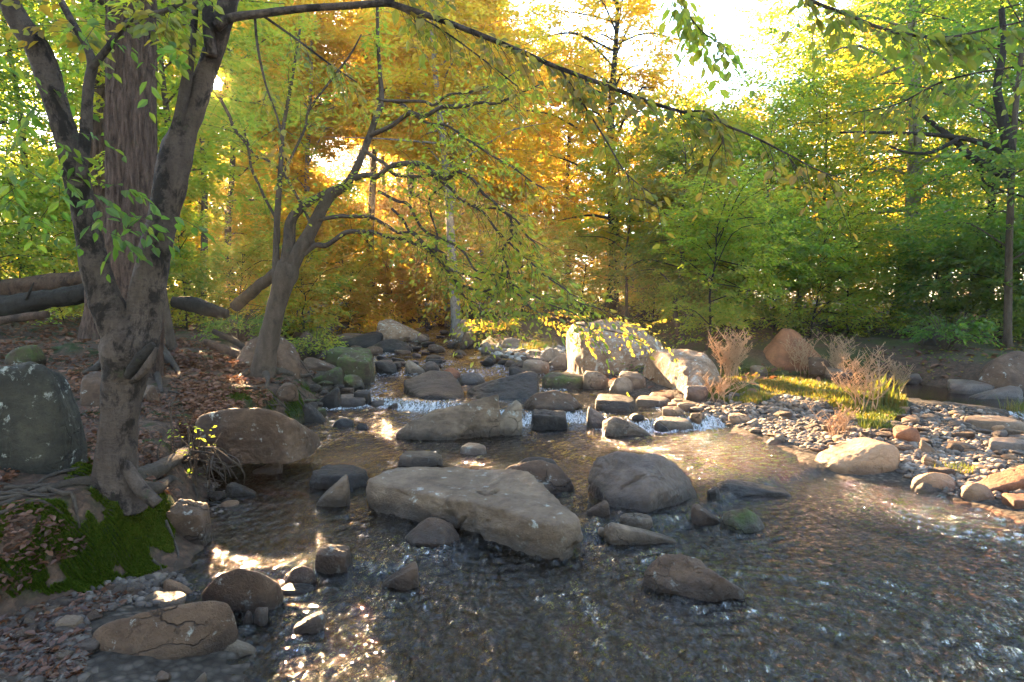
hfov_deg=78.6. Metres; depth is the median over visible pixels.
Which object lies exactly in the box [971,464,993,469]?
stone
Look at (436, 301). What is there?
sapling
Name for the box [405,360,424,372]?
rock
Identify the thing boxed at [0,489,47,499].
stick
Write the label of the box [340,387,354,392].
stone
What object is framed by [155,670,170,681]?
stone
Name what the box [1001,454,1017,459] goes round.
stone
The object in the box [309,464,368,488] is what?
rock
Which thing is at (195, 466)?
seedling
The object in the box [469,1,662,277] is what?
tree
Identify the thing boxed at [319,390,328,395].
stone
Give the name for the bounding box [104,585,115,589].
stone
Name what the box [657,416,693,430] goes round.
rock
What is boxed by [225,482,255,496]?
rock
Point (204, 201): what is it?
tree
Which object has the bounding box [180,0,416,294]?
tree
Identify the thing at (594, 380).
rock
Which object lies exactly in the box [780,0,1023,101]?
overhanging branch
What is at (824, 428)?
stone
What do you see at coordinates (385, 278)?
sapling
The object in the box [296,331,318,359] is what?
boulder
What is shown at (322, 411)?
stone
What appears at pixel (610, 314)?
ground plants
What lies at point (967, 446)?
stone
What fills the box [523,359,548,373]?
rock
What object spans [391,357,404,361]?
stone
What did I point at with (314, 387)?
stone
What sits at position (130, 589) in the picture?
stone
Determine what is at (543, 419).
rock
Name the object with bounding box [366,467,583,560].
boulder
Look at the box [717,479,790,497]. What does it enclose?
rock
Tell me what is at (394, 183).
tree
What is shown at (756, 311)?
sapling
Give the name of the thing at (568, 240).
sapling
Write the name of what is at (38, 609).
stone
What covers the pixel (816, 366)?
rock
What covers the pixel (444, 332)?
stone
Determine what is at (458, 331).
boulder
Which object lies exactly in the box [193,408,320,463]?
boulder
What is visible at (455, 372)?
rock
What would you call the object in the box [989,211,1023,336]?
sapling
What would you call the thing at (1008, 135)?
tree
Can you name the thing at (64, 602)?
stone
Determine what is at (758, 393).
grass tuft
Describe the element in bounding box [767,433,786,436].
stone
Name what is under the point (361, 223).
sapling
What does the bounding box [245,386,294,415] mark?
stick
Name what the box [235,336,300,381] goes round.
boulder
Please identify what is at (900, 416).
stone
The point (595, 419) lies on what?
rock
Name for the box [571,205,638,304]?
sapling
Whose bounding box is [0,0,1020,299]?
sky
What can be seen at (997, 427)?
rock
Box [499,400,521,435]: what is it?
boulder
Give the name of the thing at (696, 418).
rock
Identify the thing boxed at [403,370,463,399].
boulder
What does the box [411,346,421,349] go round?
stone
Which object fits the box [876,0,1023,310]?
tree
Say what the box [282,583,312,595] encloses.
rock
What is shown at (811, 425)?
stone
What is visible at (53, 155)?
tree
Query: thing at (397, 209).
tree
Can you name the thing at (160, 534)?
moss
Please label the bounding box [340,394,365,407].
rock
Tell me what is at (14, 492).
stick
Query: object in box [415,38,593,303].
tree
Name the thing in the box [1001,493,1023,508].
rock
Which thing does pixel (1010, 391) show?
rock
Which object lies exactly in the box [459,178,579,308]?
sapling
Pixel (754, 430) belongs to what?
stone
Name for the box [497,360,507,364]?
stone
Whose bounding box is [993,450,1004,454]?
stone
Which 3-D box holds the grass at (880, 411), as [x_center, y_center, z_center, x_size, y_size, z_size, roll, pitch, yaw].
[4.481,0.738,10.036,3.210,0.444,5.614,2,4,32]
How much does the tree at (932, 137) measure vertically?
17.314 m
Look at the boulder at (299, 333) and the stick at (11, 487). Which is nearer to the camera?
the stick at (11, 487)
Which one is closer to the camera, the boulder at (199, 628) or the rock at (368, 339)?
the boulder at (199, 628)
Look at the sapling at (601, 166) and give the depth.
19.70 m
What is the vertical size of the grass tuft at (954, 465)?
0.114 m
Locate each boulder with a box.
[0,361,87,474]
[92,601,237,659]
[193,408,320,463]
[202,568,282,614]
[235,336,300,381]
[281,321,302,337]
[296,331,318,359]
[326,347,371,365]
[336,352,374,383]
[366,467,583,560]
[376,319,428,340]
[395,394,500,440]
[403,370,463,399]
[451,319,477,339]
[467,371,538,399]
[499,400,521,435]
[505,460,573,494]
[566,320,663,374]
[588,451,696,512]
[643,349,721,392]
[763,328,821,371]
[814,437,899,474]
[977,351,1023,394]
[978,464,1023,492]
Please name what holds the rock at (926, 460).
on the gravel at (911, 462)
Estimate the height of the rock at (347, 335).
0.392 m
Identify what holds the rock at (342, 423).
on the water
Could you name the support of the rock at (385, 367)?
on the ground at (108, 666)
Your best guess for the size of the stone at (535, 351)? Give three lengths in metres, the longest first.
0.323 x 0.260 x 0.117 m
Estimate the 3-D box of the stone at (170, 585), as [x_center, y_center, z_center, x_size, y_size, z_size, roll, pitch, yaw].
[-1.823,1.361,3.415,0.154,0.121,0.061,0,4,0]
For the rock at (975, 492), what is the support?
on the ground at (108, 666)
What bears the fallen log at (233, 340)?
on the ground at (108, 666)
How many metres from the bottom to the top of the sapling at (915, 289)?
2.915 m
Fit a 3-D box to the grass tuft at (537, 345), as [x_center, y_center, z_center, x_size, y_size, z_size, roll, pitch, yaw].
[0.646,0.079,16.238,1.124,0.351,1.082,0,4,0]
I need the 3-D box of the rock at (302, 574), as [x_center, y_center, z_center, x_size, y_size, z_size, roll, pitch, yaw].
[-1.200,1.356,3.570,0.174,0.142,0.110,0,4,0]
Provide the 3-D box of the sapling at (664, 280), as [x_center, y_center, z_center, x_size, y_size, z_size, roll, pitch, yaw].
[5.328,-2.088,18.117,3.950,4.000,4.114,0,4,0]
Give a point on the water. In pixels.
(839, 579)
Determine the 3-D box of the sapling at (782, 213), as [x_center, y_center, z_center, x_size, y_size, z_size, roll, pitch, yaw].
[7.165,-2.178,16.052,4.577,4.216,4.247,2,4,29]
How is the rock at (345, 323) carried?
on the ground at (108, 666)
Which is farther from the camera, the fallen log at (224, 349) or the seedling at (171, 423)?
the fallen log at (224, 349)
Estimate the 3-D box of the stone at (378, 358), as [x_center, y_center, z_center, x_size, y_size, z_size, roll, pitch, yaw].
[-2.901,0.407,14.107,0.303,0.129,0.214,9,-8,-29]
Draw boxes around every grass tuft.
[519,337,556,349]
[741,389,771,397]
[832,394,869,414]
[854,416,897,429]
[862,372,908,406]
[933,460,981,473]
[995,397,1023,416]
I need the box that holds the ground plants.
[49,300,1023,380]
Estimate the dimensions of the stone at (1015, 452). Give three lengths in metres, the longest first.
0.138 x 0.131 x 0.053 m
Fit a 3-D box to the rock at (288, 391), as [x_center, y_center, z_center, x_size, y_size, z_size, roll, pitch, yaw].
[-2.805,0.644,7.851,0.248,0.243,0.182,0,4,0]
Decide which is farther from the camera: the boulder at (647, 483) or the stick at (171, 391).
the stick at (171, 391)
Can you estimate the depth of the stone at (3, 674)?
2.48 m
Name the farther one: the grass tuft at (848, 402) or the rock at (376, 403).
the rock at (376, 403)
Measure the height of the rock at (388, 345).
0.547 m
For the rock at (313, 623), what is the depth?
3.03 m
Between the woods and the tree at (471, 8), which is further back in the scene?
the woods
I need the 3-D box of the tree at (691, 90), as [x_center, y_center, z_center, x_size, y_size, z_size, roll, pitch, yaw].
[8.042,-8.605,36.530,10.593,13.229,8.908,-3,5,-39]
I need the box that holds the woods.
[0,109,1021,301]
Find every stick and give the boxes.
[0,482,35,488]
[0,488,48,496]
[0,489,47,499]
[0,491,90,495]
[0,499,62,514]
[3,482,91,489]
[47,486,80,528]
[167,390,206,396]
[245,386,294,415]
[250,386,265,408]
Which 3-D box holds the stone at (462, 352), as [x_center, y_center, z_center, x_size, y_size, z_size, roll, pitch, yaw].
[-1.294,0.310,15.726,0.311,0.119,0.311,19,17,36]
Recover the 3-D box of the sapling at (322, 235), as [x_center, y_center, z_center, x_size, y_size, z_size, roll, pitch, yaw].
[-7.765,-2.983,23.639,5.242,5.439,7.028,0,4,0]
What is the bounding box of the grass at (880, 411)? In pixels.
[706,366,907,421]
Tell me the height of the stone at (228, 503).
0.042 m
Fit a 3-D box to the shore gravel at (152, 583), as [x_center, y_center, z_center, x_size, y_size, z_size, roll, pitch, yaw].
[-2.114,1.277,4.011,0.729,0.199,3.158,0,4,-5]
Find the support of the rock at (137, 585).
on the ground at (108, 666)
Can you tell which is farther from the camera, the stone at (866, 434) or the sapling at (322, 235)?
the sapling at (322, 235)
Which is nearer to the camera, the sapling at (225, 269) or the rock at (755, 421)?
the rock at (755, 421)
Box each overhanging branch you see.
[658,0,754,98]
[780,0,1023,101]
[830,65,1023,167]
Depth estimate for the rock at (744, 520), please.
4.37 m
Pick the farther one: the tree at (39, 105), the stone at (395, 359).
the tree at (39, 105)
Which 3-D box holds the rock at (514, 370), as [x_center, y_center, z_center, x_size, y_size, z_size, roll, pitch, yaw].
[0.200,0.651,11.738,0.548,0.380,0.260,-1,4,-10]
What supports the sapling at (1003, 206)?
on the ground at (108, 666)
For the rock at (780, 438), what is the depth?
6.76 m
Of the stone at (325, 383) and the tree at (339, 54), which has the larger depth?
the tree at (339, 54)
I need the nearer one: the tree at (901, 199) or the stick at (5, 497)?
the stick at (5, 497)
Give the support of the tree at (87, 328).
on the ground at (108, 666)
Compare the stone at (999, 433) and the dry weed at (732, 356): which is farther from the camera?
the dry weed at (732, 356)
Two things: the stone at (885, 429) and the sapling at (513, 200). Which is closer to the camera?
the stone at (885, 429)
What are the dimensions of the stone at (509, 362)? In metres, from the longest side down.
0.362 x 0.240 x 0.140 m
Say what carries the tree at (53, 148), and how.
on the ground at (108, 666)
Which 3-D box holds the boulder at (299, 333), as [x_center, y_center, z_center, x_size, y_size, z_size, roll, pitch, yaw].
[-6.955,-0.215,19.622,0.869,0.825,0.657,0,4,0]
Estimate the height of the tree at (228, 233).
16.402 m
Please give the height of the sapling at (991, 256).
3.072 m
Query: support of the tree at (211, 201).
on the ground at (108, 666)
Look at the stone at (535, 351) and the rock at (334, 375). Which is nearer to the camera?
the rock at (334, 375)
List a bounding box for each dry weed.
[697,369,757,403]
[704,322,752,376]
[780,328,824,373]
[805,397,859,435]
[820,333,861,368]
[821,337,893,410]
[879,357,914,384]
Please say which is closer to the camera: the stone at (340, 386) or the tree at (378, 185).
the stone at (340, 386)
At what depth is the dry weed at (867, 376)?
7.92 m
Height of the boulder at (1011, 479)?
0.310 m
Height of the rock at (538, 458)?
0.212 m
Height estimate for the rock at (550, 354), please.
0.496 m
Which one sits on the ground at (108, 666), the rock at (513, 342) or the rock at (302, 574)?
the rock at (513, 342)
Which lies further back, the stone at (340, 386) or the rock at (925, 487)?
the stone at (340, 386)
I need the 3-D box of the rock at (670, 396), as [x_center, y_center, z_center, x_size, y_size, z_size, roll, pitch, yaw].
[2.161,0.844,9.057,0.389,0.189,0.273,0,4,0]
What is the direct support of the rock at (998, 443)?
on the ground at (108, 666)
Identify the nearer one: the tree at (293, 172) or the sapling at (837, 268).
the sapling at (837, 268)
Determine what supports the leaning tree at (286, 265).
on the ground at (108, 666)
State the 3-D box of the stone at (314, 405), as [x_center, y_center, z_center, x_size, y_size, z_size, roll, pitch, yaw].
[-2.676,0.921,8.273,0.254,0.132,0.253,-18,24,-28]
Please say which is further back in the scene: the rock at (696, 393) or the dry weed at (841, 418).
the rock at (696, 393)
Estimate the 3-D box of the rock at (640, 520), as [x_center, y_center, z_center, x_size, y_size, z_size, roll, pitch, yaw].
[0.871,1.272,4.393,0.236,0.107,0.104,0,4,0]
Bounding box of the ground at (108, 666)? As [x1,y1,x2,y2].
[0,300,1023,681]
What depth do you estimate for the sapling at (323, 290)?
18.73 m
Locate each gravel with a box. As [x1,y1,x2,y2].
[0,482,224,681]
[476,343,566,367]
[692,391,1023,498]
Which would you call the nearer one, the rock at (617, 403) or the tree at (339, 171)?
the rock at (617, 403)
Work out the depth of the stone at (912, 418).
7.19 m
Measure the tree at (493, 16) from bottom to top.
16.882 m
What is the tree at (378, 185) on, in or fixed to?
on the ground at (108, 666)
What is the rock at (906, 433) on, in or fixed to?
on the gravel at (911, 462)
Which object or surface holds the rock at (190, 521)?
on the ground at (108, 666)
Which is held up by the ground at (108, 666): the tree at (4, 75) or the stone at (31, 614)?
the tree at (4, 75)
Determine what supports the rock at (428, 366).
on the water
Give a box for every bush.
[191,306,285,341]
[286,324,347,358]
[457,313,522,337]
[896,303,1002,350]
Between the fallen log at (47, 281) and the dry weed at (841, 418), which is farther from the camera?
the fallen log at (47, 281)
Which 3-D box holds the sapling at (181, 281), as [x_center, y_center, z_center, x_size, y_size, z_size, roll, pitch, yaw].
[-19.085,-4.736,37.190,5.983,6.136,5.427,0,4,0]
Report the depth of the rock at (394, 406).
8.96 m
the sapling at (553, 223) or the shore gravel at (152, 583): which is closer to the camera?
the shore gravel at (152, 583)
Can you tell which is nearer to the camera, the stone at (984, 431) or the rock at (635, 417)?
the stone at (984, 431)
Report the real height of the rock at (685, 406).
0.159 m
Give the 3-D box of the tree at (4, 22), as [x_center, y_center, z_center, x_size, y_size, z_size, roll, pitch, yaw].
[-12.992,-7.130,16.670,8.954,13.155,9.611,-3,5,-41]
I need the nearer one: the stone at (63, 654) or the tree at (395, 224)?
the stone at (63, 654)
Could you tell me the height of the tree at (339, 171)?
18.722 m
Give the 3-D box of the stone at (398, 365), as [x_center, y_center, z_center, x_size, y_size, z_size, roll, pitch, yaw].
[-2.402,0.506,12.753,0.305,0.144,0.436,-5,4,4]
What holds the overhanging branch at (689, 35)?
attached to the surrounding woods
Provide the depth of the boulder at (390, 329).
19.91 m
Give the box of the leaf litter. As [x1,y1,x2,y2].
[0,303,1022,681]
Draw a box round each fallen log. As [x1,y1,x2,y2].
[0,271,81,294]
[0,282,83,315]
[0,311,49,324]
[170,296,228,317]
[202,338,240,358]
[211,329,244,349]
[230,241,314,311]
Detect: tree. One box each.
[0,0,83,279]
[0,0,187,271]
[0,0,230,275]
[0,0,239,293]
[0,0,857,580]
[0,1,66,277]
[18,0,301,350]
[37,6,265,280]
[53,0,362,319]
[57,14,289,289]
[77,0,254,341]
[81,0,307,392]
[160,0,367,311]
[162,0,419,315]
[164,23,268,268]
[178,15,361,249]
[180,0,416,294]
[199,0,413,320]
[200,7,677,396]
[208,2,394,310]
[273,11,426,284]
[275,0,468,323]
[301,3,500,309]
[305,0,593,332]
[310,0,582,312]
[312,10,511,283]
[321,8,512,310]
[337,9,423,303]
[338,0,567,325]
[354,0,599,312]
[385,13,590,301]
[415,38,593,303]
[444,0,722,313]
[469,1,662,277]
[553,54,732,269]
[608,91,853,298]
[666,0,945,312]
[669,87,867,296]
[684,74,900,321]
[709,9,1023,316]
[725,0,998,304]
[729,0,1023,320]
[761,0,1023,348]
[774,0,1023,321]
[775,0,1023,313]
[839,0,1022,260]
[849,0,1023,278]
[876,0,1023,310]
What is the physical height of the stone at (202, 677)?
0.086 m
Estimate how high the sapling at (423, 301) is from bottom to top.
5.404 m
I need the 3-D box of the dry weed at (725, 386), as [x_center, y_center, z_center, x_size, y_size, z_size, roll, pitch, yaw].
[3.020,0.624,8.703,0.869,0.487,0.523,0,4,0]
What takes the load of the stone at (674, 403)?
on the water
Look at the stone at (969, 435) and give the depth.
6.59 m
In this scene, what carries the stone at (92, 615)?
on the ground at (108, 666)
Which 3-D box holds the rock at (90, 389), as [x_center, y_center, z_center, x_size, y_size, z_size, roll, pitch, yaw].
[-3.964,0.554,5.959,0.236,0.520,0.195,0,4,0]
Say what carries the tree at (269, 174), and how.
on the ground at (108, 666)
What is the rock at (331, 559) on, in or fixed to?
on the water
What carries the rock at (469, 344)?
on the ground at (108, 666)
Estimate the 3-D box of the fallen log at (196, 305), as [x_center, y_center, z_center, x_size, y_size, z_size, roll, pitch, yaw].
[-5.471,-0.592,10.984,0.974,0.389,0.295,0,4,0]
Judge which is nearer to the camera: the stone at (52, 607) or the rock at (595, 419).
the stone at (52, 607)
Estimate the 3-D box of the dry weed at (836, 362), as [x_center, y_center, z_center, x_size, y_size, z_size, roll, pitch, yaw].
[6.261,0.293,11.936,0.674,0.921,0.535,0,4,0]
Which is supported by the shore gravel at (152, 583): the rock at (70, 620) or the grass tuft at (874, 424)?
the rock at (70, 620)
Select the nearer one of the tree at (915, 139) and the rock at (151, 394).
the rock at (151, 394)
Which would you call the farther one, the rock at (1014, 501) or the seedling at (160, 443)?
the rock at (1014, 501)
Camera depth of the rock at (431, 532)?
4.04 m
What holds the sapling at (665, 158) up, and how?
on the ground at (108, 666)
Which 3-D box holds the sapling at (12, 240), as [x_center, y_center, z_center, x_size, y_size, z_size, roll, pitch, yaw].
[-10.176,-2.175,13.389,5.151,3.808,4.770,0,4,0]
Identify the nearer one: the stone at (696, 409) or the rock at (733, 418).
the rock at (733, 418)
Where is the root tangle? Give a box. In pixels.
[182,446,244,488]
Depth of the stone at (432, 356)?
14.09 m
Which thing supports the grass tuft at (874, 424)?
on the ground at (108, 666)
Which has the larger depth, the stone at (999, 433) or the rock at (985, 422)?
the rock at (985, 422)
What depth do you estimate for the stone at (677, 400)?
8.72 m
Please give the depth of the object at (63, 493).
3.38 m
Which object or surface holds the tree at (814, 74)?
on the ground at (108, 666)
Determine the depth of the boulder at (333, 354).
12.29 m
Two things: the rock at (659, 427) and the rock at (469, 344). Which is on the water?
the rock at (659, 427)
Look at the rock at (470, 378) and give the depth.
10.94 m
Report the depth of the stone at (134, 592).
3.26 m
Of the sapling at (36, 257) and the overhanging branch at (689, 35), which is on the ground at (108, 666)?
the sapling at (36, 257)
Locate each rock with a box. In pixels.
[4,345,46,364]
[55,615,83,627]
[80,371,100,406]
[125,582,145,590]
[142,385,160,402]
[144,591,185,606]
[166,499,212,545]
[224,639,256,657]
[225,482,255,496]
[253,464,282,474]
[277,382,298,401]
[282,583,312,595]
[287,566,315,583]
[293,611,324,633]
[303,357,334,370]
[303,403,324,422]
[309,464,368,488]
[312,324,334,334]
[312,367,342,385]
[315,544,351,573]
[316,474,349,506]
[319,386,340,408]
[331,331,382,347]
[333,419,353,427]
[335,321,359,331]
[339,333,360,338]
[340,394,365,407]
[344,375,363,389]
[354,390,371,404]
[355,423,367,429]
[369,399,384,407]
[373,339,412,351]
[375,361,396,373]
[381,561,418,590]
[387,403,397,408]
[398,451,442,466]
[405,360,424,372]
[405,517,459,546]
[421,361,439,371]
[444,368,460,377]
[458,372,484,384]
[460,341,473,348]
[460,442,485,454]
[461,332,478,342]
[481,342,501,353]
[501,338,518,348]
[509,365,526,375]
[519,457,557,465]
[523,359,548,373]
[523,390,581,411]
[531,409,567,430]
[541,348,559,360]
[542,372,582,388]
[548,353,567,367]
[583,371,607,388]
[586,406,605,428]
[586,500,609,516]
[595,394,637,412]
[602,416,650,436]
[604,522,675,544]
[610,377,633,394]
[619,371,645,388]
[620,513,652,529]
[630,413,643,420]
[635,310,653,321]
[636,395,669,406]
[642,553,743,601]
[650,392,673,401]
[654,421,668,431]
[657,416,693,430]
[662,406,683,416]
[677,402,694,411]
[684,385,708,400]
[690,413,702,423]
[691,504,719,525]
[707,486,719,499]
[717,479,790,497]
[720,508,763,532]
[728,413,749,423]
[747,419,757,424]
[750,365,767,374]
[767,434,784,443]
[808,357,830,375]
[825,366,852,377]
[893,425,919,441]
[906,373,922,383]
[910,472,955,490]
[915,482,941,494]
[919,439,936,452]
[921,456,938,465]
[923,336,949,345]
[947,379,994,393]
[960,483,994,500]
[964,415,1023,430]
[969,385,1023,398]
[988,437,1023,450]
[991,425,1004,430]
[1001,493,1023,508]
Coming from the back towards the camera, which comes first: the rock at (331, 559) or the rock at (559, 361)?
the rock at (559, 361)
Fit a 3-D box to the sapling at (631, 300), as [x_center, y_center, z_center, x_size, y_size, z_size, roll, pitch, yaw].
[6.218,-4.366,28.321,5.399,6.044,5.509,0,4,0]
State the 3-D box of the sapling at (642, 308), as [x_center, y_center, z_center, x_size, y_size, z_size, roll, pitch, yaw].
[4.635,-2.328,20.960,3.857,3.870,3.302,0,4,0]
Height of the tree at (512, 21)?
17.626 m
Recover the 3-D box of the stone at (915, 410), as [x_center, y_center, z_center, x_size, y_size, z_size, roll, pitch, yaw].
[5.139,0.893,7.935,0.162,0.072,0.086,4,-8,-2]
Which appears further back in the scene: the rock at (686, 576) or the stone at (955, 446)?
the stone at (955, 446)
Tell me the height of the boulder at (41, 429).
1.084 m
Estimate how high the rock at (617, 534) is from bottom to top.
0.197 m
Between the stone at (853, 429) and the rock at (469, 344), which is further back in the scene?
the rock at (469, 344)
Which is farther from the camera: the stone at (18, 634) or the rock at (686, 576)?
the rock at (686, 576)
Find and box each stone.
[0,670,9,679]
[2,618,22,628]
[12,624,37,640]
[18,637,42,644]
[22,610,35,620]
[23,617,39,623]
[23,622,42,627]
[29,604,46,612]
[43,605,63,612]
[52,598,77,606]
[52,626,73,632]
[53,649,73,659]
[58,664,77,672]
[69,637,99,651]
[85,610,102,620]
[89,604,101,608]
[99,597,110,602]
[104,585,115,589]
[111,583,125,594]
[122,586,134,593]
[127,589,142,594]
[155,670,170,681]
[163,579,190,593]
[195,672,206,681]
[207,491,225,500]
[220,500,238,506]
[243,611,252,624]
[254,607,267,625]
[304,399,316,402]
[304,402,317,409]
[309,384,321,391]
[317,380,332,385]
[318,407,326,415]
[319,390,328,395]
[334,384,344,387]
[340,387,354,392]
[368,346,382,353]
[376,356,387,360]
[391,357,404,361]
[392,362,401,368]
[394,350,410,353]
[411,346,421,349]
[412,353,420,356]
[421,341,434,345]
[426,354,440,358]
[426,359,442,364]
[427,344,445,351]
[440,330,448,333]
[447,342,458,347]
[452,350,465,354]
[481,358,494,365]
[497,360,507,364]
[505,360,515,365]
[511,360,523,367]
[514,348,525,351]
[525,355,548,361]
[529,349,540,353]
[598,527,603,536]
[667,401,677,406]
[671,398,682,402]
[689,406,704,411]
[749,429,761,432]
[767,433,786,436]
[774,411,792,417]
[802,438,813,441]
[803,423,819,428]
[821,425,840,432]
[832,435,843,441]
[842,426,856,430]
[859,431,875,438]
[876,431,892,437]
[880,428,892,431]
[895,444,914,450]
[896,415,906,418]
[901,415,919,421]
[910,408,924,412]
[913,427,930,431]
[920,413,939,419]
[928,467,955,474]
[946,443,963,451]
[947,421,961,426]
[947,441,963,444]
[948,410,966,415]
[952,432,975,438]
[955,420,971,425]
[960,443,977,450]
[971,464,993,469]
[974,429,991,433]
[991,430,1007,436]
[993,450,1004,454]
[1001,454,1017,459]
[1002,428,1020,434]
[1008,449,1023,454]
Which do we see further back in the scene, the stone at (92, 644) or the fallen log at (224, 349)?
the fallen log at (224, 349)
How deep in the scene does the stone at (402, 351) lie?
16.07 m
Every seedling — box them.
[157,427,173,459]
[167,399,195,471]
[179,425,221,488]
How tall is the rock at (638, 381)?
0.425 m
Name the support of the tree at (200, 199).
on the ground at (108, 666)
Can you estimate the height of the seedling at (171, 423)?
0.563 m
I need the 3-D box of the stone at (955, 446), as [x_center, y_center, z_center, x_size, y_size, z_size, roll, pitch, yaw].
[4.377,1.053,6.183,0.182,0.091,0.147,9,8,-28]
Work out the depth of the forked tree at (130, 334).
3.39 m
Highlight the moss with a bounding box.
[0,381,315,597]
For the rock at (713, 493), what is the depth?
4.89 m
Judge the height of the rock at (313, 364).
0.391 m
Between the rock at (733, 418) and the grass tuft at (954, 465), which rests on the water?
the rock at (733, 418)
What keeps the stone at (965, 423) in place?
on the gravel at (911, 462)
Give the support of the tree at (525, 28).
on the ground at (108, 666)
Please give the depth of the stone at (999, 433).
6.53 m
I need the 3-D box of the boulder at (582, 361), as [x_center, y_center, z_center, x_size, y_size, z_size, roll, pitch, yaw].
[2.077,0.412,12.087,1.980,1.633,1.356,0,4,0]
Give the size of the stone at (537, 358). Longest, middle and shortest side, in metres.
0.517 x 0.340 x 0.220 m
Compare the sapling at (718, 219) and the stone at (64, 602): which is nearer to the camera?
the stone at (64, 602)
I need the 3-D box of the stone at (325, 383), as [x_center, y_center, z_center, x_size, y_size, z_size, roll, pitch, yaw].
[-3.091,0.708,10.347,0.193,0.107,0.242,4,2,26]
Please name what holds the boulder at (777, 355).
on the ground at (108, 666)
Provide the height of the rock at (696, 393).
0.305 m
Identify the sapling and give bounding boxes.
[0,115,76,324]
[0,157,83,321]
[0,176,170,320]
[1,196,189,317]
[167,197,237,306]
[167,209,243,331]
[167,223,216,296]
[180,226,308,339]
[208,221,254,307]
[216,246,330,318]
[232,187,379,328]
[249,233,359,344]
[291,251,402,333]
[301,196,428,327]
[345,250,434,328]
[369,211,478,327]
[407,218,475,307]
[458,221,577,315]
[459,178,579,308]
[474,189,607,306]
[524,221,636,317]
[547,124,675,322]
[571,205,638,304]
[591,185,685,305]
[592,104,777,333]
[601,212,703,323]
[621,144,826,350]
[626,196,781,328]
[657,208,835,334]
[694,174,894,331]
[745,196,906,337]
[770,165,951,334]
[827,212,990,329]
[861,225,1023,339]
[871,192,1023,337]
[917,199,1023,339]
[948,146,1023,333]
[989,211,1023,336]
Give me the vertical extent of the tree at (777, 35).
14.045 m
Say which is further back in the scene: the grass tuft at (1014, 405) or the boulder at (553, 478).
the grass tuft at (1014, 405)
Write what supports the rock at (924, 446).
on the ground at (108, 666)
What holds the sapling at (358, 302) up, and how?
on the ground at (108, 666)
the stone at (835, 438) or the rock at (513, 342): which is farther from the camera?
the rock at (513, 342)
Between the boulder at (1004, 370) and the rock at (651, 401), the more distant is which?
the boulder at (1004, 370)
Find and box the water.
[171,325,1023,681]
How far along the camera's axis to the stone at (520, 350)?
15.65 m
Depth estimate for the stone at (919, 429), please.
6.74 m
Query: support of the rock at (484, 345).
on the ground at (108, 666)
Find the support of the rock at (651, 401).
on the water
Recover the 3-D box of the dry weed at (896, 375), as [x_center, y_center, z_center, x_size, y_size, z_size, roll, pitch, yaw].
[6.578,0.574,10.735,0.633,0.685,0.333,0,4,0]
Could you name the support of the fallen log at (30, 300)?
on the ground at (108, 666)
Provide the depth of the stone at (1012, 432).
6.81 m
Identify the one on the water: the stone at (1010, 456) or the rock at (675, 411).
the rock at (675, 411)
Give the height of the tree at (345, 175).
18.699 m
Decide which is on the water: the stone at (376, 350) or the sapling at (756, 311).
the stone at (376, 350)
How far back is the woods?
71.64 m
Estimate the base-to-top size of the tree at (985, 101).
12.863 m
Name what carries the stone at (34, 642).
on the shore gravel at (152, 583)
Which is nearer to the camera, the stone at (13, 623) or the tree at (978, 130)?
the stone at (13, 623)
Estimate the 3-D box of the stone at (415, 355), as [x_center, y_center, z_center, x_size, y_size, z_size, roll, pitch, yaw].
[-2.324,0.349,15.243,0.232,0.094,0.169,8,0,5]
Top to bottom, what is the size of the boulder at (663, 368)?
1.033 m
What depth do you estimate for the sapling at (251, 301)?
23.39 m
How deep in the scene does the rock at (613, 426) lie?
7.18 m
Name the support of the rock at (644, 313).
on the ground at (108, 666)
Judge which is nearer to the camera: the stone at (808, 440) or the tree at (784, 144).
the stone at (808, 440)
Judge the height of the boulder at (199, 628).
0.359 m
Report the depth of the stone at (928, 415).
7.50 m
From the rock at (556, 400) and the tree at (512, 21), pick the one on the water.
the rock at (556, 400)
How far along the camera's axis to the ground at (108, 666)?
7.58 m
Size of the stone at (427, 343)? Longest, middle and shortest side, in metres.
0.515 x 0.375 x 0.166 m
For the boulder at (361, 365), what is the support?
on the ground at (108, 666)
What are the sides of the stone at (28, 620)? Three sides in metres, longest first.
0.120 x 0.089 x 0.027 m
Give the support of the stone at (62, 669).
on the shore gravel at (152, 583)
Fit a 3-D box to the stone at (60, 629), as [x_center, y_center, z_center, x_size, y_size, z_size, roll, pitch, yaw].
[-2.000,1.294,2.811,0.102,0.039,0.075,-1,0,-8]
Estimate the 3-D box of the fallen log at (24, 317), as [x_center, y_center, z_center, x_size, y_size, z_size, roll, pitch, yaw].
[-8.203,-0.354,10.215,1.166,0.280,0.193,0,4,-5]
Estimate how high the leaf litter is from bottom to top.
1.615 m
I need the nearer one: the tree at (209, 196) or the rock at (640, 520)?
the rock at (640, 520)
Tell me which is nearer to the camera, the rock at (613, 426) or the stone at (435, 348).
the rock at (613, 426)
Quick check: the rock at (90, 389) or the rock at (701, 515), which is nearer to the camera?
the rock at (701, 515)
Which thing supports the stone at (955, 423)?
on the ground at (108, 666)
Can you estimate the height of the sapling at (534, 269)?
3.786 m
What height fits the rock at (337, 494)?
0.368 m
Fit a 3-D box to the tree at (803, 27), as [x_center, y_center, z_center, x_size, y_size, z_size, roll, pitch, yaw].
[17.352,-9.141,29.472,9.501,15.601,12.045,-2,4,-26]
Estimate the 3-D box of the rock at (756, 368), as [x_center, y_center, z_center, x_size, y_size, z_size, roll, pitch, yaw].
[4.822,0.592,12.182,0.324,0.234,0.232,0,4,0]
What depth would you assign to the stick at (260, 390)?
7.63 m
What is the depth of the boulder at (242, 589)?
3.22 m
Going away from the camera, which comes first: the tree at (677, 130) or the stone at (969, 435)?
the stone at (969, 435)

